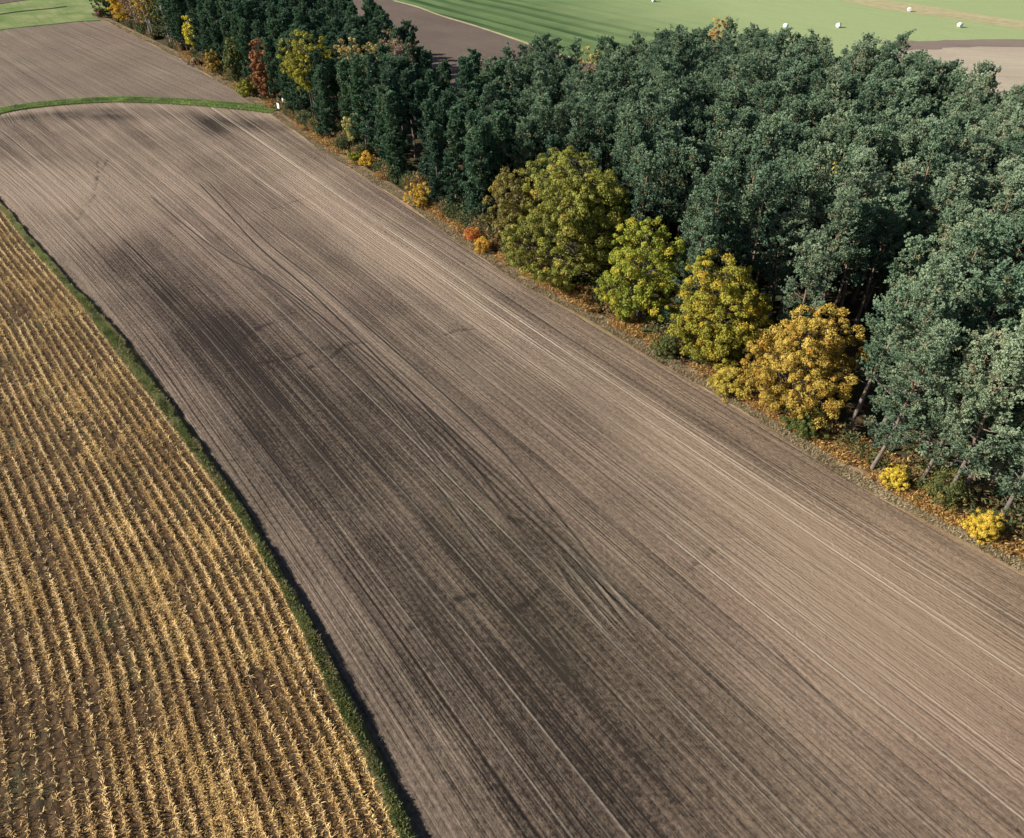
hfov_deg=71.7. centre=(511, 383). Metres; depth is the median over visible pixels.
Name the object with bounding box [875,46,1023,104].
pale field
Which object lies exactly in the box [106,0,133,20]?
broadleaf tree
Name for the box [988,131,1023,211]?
pine tree
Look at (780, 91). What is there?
pine tree
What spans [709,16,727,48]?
broadleaf tree
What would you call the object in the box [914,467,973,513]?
shrub
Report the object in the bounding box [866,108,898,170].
pine tree
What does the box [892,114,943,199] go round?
pine tree
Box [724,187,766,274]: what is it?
pine tree
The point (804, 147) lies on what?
pine tree
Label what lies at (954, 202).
pine tree
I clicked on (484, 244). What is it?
shrub
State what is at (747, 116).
pine tree
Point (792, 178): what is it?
pine tree
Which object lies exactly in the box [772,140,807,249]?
pine tree
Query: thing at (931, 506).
bracken
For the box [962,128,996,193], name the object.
pine tree
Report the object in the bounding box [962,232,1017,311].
pine tree
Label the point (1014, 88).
pine tree
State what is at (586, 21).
meadow
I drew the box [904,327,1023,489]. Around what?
pine tree
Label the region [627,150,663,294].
pine tree
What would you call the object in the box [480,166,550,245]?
broadleaf tree
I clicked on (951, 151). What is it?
pine tree
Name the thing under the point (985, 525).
shrub
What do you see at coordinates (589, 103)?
pine tree
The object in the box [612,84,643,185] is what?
pine tree
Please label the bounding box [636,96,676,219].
pine tree
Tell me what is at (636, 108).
pine tree
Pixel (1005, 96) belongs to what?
pine tree
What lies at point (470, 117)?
pine tree
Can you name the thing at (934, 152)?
pine tree
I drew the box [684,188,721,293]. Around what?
pine tree
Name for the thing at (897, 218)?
pine tree
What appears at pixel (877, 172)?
pine tree
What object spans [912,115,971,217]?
pine tree
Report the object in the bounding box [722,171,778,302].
pine tree
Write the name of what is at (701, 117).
pine tree
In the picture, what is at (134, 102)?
grass track
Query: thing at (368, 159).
shrub
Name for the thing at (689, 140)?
pine tree
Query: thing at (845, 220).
pine tree
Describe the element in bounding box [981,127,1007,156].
pine tree
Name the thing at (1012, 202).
pine tree
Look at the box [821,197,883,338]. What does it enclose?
pine tree
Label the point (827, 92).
pine tree
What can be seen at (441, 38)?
ploughed patch
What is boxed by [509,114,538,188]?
pine tree
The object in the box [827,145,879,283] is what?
pine tree
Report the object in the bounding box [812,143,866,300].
pine tree
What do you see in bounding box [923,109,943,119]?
pine tree
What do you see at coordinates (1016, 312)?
pine tree
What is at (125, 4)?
birch tree
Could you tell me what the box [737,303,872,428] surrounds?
broadleaf tree
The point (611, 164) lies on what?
pine tree
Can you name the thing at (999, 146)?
pine tree
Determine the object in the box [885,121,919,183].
pine tree
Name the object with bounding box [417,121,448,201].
pine tree
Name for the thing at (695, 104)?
pine tree
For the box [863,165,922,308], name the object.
pine tree
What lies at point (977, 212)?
pine tree
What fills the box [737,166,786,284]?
pine tree
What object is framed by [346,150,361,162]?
shrub
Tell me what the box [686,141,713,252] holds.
pine tree
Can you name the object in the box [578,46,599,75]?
broadleaf tree
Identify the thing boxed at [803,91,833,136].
pine tree
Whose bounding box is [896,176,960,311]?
pine tree
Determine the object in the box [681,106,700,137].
pine tree
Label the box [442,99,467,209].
pine tree
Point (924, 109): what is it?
pine tree
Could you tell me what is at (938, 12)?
straw strip
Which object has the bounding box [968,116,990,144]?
pine tree
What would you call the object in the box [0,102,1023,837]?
ploughed field
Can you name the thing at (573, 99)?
pine tree
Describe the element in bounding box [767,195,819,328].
pine tree
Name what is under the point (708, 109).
pine tree
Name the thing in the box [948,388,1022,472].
pine tree
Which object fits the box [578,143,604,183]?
pine tree
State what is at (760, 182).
pine tree
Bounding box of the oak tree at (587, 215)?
[501,145,636,292]
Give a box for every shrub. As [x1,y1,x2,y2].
[91,8,106,17]
[187,58,202,66]
[203,49,220,72]
[235,79,255,96]
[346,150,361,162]
[358,150,377,169]
[403,182,430,206]
[463,226,481,243]
[474,236,492,253]
[647,333,684,361]
[707,361,748,402]
[779,406,833,439]
[879,463,909,490]
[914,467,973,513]
[957,509,1004,544]
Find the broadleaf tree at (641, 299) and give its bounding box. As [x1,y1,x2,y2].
[593,216,686,325]
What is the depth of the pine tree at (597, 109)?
98.15 m
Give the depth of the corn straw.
50.01 m
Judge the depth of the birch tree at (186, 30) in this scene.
194.00 m
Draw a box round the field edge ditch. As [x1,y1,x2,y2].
[2,20,99,29]
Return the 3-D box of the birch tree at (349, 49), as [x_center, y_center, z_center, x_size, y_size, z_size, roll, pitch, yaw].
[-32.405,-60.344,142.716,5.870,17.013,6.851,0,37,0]
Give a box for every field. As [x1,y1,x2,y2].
[0,0,21,3]
[0,20,252,107]
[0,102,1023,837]
[0,212,393,837]
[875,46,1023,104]
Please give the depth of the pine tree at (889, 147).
90.71 m
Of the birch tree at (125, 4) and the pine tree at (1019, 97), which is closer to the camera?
the pine tree at (1019, 97)
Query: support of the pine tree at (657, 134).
on the forest floor
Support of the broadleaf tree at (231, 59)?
on the forest floor
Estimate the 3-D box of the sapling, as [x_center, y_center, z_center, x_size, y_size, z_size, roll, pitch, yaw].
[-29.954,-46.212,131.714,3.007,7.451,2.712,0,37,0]
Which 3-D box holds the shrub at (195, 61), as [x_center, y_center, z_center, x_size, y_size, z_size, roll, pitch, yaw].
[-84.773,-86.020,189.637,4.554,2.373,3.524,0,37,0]
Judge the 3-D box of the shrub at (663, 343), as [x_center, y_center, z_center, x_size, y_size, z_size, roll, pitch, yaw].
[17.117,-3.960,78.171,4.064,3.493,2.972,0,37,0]
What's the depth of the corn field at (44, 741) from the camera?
50.54 m
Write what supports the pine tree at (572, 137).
on the forest floor
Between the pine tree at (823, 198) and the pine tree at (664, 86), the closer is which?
the pine tree at (823, 198)
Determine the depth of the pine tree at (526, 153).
97.77 m
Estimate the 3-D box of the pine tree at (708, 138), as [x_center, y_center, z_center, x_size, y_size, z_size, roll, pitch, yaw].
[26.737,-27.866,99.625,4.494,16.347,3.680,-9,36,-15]
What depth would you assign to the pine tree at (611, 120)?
99.15 m
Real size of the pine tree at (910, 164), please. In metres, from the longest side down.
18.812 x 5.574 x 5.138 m
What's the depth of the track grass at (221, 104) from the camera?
160.89 m
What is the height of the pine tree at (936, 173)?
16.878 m
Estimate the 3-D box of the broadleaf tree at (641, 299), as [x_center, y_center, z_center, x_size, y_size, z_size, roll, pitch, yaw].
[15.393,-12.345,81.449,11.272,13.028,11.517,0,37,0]
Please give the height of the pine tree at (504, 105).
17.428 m
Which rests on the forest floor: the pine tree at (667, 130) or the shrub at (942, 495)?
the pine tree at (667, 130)
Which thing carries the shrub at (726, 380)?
on the wood verge at (688, 369)
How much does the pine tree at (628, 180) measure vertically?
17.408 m
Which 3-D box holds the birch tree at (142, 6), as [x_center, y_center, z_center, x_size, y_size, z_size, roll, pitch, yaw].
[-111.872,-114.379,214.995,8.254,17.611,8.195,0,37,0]
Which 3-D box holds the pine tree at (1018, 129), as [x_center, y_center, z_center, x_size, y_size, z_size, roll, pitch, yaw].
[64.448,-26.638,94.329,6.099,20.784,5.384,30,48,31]
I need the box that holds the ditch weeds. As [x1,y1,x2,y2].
[44,259,414,837]
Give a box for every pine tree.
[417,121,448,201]
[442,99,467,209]
[457,108,491,198]
[487,99,512,210]
[504,116,537,199]
[506,123,530,210]
[509,88,533,197]
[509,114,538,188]
[515,93,539,170]
[524,91,564,201]
[534,97,554,159]
[546,102,572,145]
[548,101,576,143]
[562,128,582,243]
[565,93,577,160]
[566,92,594,175]
[572,97,600,159]
[573,110,617,175]
[574,102,607,166]
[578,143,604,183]
[588,110,613,166]
[593,93,615,122]
[597,102,630,183]
[598,93,614,110]
[604,142,626,184]
[605,105,644,232]
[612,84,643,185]
[612,120,648,227]
[618,100,657,228]
[619,129,656,214]
[621,142,657,217]
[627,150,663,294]
[636,78,659,220]
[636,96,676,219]
[639,117,681,265]
[645,71,671,119]
[648,155,687,271]
[650,88,690,218]
[650,124,665,231]
[650,137,687,281]
[658,119,689,229]
[660,208,720,337]
[666,132,689,255]
[666,143,704,269]
[675,136,703,244]
[675,186,712,321]
[680,167,714,285]
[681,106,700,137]
[683,98,705,133]
[684,110,707,140]
[684,168,740,267]
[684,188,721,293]
[685,117,710,212]
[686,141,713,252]
[690,150,720,184]
[690,159,738,328]
[696,106,723,171]
[698,130,723,154]
[700,104,717,128]
[701,177,745,324]
[702,99,741,172]
[704,156,729,216]
[712,128,743,213]
[721,135,760,251]
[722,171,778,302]
[723,106,758,141]
[723,142,750,212]
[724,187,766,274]
[727,134,770,272]
[731,157,786,283]
[736,112,790,253]
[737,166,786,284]
[741,105,759,138]
[742,81,774,171]
[742,159,790,295]
[750,94,779,143]
[753,111,792,161]
[753,211,803,335]
[754,163,810,318]
[755,70,799,125]
[755,114,777,149]
[755,147,798,285]
[759,122,795,235]
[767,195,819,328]
[770,156,810,302]
[771,94,798,150]
[771,134,821,283]
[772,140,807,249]
[777,141,843,318]
[777,228,835,378]
[781,121,811,155]
[784,173,830,306]
[786,94,810,142]
[801,93,823,126]
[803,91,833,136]
[803,123,822,162]
[805,173,842,300]
[806,185,867,338]
[807,147,877,320]
[809,87,837,122]
[810,118,836,142]
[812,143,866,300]
[813,99,837,142]
[813,128,839,167]
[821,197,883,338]
[823,172,875,296]
[824,97,862,169]
[824,123,881,267]
[826,152,843,217]
[827,112,867,176]
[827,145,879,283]
[835,172,892,325]
[838,167,889,305]
[839,99,871,157]
[841,108,905,266]
[842,80,887,131]
[849,190,915,334]
[850,156,924,303]
[853,178,907,322]
[854,75,887,129]
[856,251,970,447]
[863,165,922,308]
[863,317,967,471]
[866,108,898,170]
[866,129,919,268]
[869,89,891,127]
[870,95,906,145]
[872,209,922,319]
[875,174,931,301]
[877,137,892,165]
[879,111,918,160]
[885,75,921,120]
[885,117,953,292]
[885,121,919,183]
[887,97,929,184]
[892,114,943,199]
[892,291,967,436]
[894,86,922,117]
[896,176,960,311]
[899,251,972,390]
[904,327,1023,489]
[905,161,977,309]
[908,205,964,274]
[910,151,961,274]
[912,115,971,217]
[913,213,1010,376]
[915,105,930,127]
[917,117,952,208]
[921,196,973,309]
[922,152,971,222]
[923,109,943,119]
[923,217,975,334]
[926,147,960,210]
[926,182,978,244]
[929,331,1023,504]
[930,126,980,254]
[938,102,960,121]
[940,208,993,286]
[942,93,967,123]
[945,105,968,148]
[946,122,975,154]
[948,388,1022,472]
[951,158,990,195]
[954,309,1023,490]
[955,111,983,144]
[959,70,1000,115]
[960,89,990,151]
[960,136,995,192]
[961,175,998,226]
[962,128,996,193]
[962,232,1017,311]
[964,169,1023,253]
[967,157,1019,227]
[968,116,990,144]
[971,99,996,135]
[973,412,1023,521]
[977,168,999,194]
[977,368,1023,495]
[979,164,1023,253]
[980,100,1018,149]
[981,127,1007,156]
[981,288,1023,372]
[983,107,1006,155]
[985,91,1023,134]
[985,141,1013,175]
[986,164,1002,207]
[988,89,1002,109]
[988,103,1023,164]
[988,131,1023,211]
[988,154,1023,211]
[989,84,1023,136]
[993,218,1023,266]
[997,164,1023,225]
[1000,83,1023,113]
[1006,200,1023,266]
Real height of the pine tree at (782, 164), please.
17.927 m
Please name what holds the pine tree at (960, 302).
on the forest floor
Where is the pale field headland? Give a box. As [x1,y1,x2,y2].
[878,39,1023,49]
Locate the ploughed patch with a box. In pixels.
[353,0,595,93]
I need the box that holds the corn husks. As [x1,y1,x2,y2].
[0,211,398,837]
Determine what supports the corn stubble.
on the corn field at (44, 741)
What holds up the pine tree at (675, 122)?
on the forest floor
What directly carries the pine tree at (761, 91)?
on the forest floor
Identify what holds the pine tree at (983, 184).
on the forest floor
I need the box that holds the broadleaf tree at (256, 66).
[249,38,276,98]
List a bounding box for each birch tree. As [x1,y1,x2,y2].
[118,0,143,23]
[127,0,160,32]
[143,0,171,41]
[181,15,195,46]
[333,37,365,75]
[360,42,377,97]
[375,28,413,63]
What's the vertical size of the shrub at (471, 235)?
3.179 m
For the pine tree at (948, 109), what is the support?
on the forest floor
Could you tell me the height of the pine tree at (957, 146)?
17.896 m
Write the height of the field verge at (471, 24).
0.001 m
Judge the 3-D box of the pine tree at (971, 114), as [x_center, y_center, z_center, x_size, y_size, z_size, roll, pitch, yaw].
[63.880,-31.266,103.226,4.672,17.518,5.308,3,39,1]
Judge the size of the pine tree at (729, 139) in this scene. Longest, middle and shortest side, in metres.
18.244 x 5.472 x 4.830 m
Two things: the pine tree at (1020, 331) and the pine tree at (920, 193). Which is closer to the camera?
the pine tree at (1020, 331)
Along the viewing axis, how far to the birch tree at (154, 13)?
204.76 m
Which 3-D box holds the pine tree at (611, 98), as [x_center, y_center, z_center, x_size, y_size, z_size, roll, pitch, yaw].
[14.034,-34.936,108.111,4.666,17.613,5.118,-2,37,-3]
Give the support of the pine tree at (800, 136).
on the forest floor
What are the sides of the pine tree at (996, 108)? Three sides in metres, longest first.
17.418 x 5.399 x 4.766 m
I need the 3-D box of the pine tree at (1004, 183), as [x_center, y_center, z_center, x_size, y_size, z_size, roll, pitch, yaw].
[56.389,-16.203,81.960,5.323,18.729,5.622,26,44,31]
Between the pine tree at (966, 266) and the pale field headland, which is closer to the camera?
the pine tree at (966, 266)
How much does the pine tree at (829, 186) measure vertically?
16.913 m
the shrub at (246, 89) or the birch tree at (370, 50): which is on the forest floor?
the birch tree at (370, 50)
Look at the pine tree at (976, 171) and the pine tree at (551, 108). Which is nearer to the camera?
the pine tree at (976, 171)
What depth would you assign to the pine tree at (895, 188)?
76.74 m
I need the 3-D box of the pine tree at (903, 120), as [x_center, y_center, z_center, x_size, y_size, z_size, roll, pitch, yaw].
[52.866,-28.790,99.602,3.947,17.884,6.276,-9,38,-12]
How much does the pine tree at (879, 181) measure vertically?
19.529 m
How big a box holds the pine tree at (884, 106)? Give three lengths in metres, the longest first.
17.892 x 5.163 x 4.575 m
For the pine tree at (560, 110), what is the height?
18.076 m
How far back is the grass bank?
59.66 m
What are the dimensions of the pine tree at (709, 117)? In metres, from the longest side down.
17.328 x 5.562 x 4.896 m
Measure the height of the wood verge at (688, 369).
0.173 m
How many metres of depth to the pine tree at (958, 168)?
77.13 m
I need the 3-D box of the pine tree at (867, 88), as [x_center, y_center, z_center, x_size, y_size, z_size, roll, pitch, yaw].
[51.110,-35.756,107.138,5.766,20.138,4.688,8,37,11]
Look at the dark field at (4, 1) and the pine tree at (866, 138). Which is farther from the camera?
the dark field at (4, 1)
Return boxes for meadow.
[396,0,1023,62]
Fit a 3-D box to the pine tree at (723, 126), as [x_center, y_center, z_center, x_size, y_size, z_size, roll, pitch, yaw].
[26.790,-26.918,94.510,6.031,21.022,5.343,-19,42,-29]
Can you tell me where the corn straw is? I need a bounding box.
[0,215,389,837]
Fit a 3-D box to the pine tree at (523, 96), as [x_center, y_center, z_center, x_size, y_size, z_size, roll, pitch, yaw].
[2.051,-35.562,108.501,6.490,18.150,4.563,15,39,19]
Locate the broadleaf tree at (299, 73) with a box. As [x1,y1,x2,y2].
[276,30,333,116]
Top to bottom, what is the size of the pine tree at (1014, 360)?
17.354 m
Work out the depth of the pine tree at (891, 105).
98.94 m
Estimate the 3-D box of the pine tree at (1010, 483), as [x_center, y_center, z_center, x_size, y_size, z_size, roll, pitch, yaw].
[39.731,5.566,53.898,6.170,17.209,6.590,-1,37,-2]
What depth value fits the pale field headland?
213.47 m
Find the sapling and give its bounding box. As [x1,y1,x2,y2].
[341,113,356,142]
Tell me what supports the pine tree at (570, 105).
on the forest floor
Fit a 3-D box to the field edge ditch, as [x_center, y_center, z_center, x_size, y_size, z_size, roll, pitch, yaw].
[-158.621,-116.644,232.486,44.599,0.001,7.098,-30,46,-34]
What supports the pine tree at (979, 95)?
on the forest floor
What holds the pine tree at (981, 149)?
on the forest floor
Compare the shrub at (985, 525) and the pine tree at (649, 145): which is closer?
the shrub at (985, 525)
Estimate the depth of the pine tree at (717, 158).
85.01 m
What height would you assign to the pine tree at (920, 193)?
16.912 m
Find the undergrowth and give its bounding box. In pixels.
[111,12,1023,544]
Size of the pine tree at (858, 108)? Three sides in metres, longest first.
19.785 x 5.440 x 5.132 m
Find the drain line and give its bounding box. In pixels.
[1,6,65,13]
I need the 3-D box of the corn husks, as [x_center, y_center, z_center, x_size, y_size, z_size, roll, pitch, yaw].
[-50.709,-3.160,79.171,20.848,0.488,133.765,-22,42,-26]
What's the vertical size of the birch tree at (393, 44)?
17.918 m
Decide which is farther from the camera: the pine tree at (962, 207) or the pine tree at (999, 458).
the pine tree at (962, 207)
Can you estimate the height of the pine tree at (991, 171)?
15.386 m
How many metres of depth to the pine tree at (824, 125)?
95.60 m
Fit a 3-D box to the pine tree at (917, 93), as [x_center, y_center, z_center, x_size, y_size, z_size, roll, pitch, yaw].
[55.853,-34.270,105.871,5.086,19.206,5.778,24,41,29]
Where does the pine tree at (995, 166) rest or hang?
on the forest floor
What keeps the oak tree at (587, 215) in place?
on the forest floor
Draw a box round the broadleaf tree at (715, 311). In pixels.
[666,246,773,367]
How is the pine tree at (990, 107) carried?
on the forest floor
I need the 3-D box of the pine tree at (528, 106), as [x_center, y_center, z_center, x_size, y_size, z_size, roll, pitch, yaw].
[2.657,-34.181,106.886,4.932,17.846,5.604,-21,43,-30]
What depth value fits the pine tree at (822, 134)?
93.27 m
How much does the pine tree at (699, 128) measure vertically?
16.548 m
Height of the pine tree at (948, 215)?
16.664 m
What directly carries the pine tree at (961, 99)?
on the forest floor
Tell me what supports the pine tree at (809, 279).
on the forest floor
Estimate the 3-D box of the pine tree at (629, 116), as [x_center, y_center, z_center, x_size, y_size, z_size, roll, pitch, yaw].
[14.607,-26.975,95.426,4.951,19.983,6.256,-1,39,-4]
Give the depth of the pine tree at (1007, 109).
93.69 m
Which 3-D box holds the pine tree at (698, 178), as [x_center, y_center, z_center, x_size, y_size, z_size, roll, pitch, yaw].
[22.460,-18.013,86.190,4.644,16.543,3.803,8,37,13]
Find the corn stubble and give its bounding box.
[0,213,396,837]
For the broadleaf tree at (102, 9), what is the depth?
244.51 m
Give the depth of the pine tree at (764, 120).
99.36 m
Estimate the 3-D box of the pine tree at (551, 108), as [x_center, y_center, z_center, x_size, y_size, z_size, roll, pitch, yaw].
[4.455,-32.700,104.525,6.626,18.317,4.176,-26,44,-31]
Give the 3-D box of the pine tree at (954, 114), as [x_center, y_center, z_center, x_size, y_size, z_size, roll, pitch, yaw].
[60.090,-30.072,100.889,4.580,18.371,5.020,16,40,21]
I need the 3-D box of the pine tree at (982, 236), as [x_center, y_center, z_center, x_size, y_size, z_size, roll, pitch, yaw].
[42.580,-7.249,68.714,5.477,20.166,4.572,-21,42,-26]
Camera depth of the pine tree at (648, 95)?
95.82 m
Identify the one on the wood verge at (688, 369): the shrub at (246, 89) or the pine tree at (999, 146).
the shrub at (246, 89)
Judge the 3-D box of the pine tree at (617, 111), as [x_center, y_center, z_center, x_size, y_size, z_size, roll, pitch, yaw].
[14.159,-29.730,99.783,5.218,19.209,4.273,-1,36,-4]
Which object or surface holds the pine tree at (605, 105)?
on the forest floor
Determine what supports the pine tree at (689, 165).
on the forest floor
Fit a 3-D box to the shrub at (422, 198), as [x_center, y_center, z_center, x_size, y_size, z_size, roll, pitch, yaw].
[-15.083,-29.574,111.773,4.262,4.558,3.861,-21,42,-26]
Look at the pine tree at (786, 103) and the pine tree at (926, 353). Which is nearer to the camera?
the pine tree at (926, 353)
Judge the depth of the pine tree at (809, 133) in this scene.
94.71 m
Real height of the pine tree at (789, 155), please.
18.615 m
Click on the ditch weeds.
(400, 831)
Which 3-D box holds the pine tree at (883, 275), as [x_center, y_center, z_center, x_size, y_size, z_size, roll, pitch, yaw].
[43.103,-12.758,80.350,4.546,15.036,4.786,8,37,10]
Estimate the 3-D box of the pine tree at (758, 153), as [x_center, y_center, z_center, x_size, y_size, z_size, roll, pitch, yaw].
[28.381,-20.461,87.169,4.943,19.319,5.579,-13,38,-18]
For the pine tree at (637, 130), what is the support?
on the forest floor
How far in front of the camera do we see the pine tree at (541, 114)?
96.48 m
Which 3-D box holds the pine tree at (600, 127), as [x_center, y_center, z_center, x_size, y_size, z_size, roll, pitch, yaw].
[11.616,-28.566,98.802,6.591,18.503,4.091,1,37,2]
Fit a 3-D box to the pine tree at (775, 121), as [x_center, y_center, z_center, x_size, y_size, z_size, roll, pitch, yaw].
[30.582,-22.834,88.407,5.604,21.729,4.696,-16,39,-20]
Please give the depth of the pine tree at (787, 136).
91.19 m
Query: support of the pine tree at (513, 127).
on the forest floor
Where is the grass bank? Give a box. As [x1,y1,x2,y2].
[0,198,416,837]
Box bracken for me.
[177,50,1023,561]
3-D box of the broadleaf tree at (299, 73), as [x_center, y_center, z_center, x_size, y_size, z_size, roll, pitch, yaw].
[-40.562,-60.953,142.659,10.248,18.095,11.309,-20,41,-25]
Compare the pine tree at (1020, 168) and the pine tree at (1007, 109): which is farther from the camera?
the pine tree at (1007, 109)
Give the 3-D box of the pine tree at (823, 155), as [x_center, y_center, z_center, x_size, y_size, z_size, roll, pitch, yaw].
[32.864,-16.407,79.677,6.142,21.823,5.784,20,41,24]
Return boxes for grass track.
[1,98,278,113]
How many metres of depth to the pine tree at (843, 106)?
92.53 m
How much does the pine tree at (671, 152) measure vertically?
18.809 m
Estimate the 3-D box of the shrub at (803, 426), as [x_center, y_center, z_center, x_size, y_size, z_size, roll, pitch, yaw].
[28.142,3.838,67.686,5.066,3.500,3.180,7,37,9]
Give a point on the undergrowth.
(381, 166)
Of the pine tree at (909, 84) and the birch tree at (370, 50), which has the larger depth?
the birch tree at (370, 50)
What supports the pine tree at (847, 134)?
on the forest floor
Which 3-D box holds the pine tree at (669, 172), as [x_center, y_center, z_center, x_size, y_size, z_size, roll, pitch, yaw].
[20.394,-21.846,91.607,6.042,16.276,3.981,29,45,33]
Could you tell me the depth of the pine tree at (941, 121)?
87.63 m
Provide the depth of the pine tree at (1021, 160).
80.94 m
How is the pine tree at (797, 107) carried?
on the forest floor
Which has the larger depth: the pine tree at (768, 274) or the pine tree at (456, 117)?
the pine tree at (456, 117)
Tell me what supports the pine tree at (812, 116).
on the forest floor
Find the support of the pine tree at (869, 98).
on the forest floor
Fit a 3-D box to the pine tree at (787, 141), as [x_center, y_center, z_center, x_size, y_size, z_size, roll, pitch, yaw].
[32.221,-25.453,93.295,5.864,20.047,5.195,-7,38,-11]
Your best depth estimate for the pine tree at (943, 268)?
57.29 m
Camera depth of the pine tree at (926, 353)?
57.34 m
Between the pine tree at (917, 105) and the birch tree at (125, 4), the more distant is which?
the birch tree at (125, 4)
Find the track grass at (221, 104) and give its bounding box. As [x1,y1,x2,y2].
[0,96,277,113]
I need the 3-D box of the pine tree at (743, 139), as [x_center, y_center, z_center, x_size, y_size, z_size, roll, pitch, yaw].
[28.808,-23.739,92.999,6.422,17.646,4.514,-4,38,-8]
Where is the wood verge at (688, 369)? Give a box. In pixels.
[92,15,1023,575]
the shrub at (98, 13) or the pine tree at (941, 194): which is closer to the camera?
the pine tree at (941, 194)
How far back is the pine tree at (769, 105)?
100.37 m
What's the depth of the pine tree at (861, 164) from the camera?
73.21 m
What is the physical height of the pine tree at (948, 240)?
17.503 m
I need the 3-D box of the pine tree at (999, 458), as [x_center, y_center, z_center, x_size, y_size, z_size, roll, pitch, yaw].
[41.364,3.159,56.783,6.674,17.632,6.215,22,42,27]
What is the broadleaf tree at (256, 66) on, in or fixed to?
on the forest floor
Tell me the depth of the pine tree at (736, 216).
76.00 m
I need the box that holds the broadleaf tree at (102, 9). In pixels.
[89,0,112,16]
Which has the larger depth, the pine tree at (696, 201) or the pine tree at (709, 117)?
the pine tree at (709, 117)
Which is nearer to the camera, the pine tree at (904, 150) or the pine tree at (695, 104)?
the pine tree at (904, 150)
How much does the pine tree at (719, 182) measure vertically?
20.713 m
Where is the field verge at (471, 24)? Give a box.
[394,0,595,64]
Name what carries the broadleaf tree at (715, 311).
on the forest floor
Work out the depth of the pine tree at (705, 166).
89.27 m
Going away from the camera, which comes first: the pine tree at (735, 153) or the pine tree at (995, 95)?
the pine tree at (735, 153)
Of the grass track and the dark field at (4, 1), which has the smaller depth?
the grass track
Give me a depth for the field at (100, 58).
187.87 m
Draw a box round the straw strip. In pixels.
[842,0,1023,29]
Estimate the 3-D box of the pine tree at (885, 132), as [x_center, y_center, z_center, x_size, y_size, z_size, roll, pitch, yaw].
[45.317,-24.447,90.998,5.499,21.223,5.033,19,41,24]
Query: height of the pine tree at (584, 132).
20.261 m
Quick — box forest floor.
[105,10,1023,551]
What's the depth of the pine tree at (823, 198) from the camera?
80.17 m
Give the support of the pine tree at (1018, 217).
on the forest floor
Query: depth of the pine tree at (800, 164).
79.96 m
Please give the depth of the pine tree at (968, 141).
89.80 m
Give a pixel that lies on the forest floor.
(847, 410)
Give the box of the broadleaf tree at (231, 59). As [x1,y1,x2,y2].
[220,36,251,82]
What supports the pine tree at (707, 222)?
on the forest floor
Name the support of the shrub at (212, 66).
on the wood verge at (688, 369)
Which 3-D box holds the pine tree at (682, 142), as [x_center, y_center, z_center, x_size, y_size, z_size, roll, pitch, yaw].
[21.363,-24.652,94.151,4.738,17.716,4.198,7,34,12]
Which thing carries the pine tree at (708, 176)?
on the forest floor
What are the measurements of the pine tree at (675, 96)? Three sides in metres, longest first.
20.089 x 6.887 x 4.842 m
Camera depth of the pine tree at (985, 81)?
102.88 m
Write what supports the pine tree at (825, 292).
on the forest floor
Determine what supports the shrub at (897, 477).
on the wood verge at (688, 369)
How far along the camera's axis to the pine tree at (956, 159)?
81.83 m
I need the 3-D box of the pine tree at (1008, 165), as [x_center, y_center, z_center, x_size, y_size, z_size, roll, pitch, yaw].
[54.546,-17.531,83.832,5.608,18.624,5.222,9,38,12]
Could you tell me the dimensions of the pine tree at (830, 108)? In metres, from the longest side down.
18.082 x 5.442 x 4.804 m
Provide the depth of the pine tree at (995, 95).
103.30 m
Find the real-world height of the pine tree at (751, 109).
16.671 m

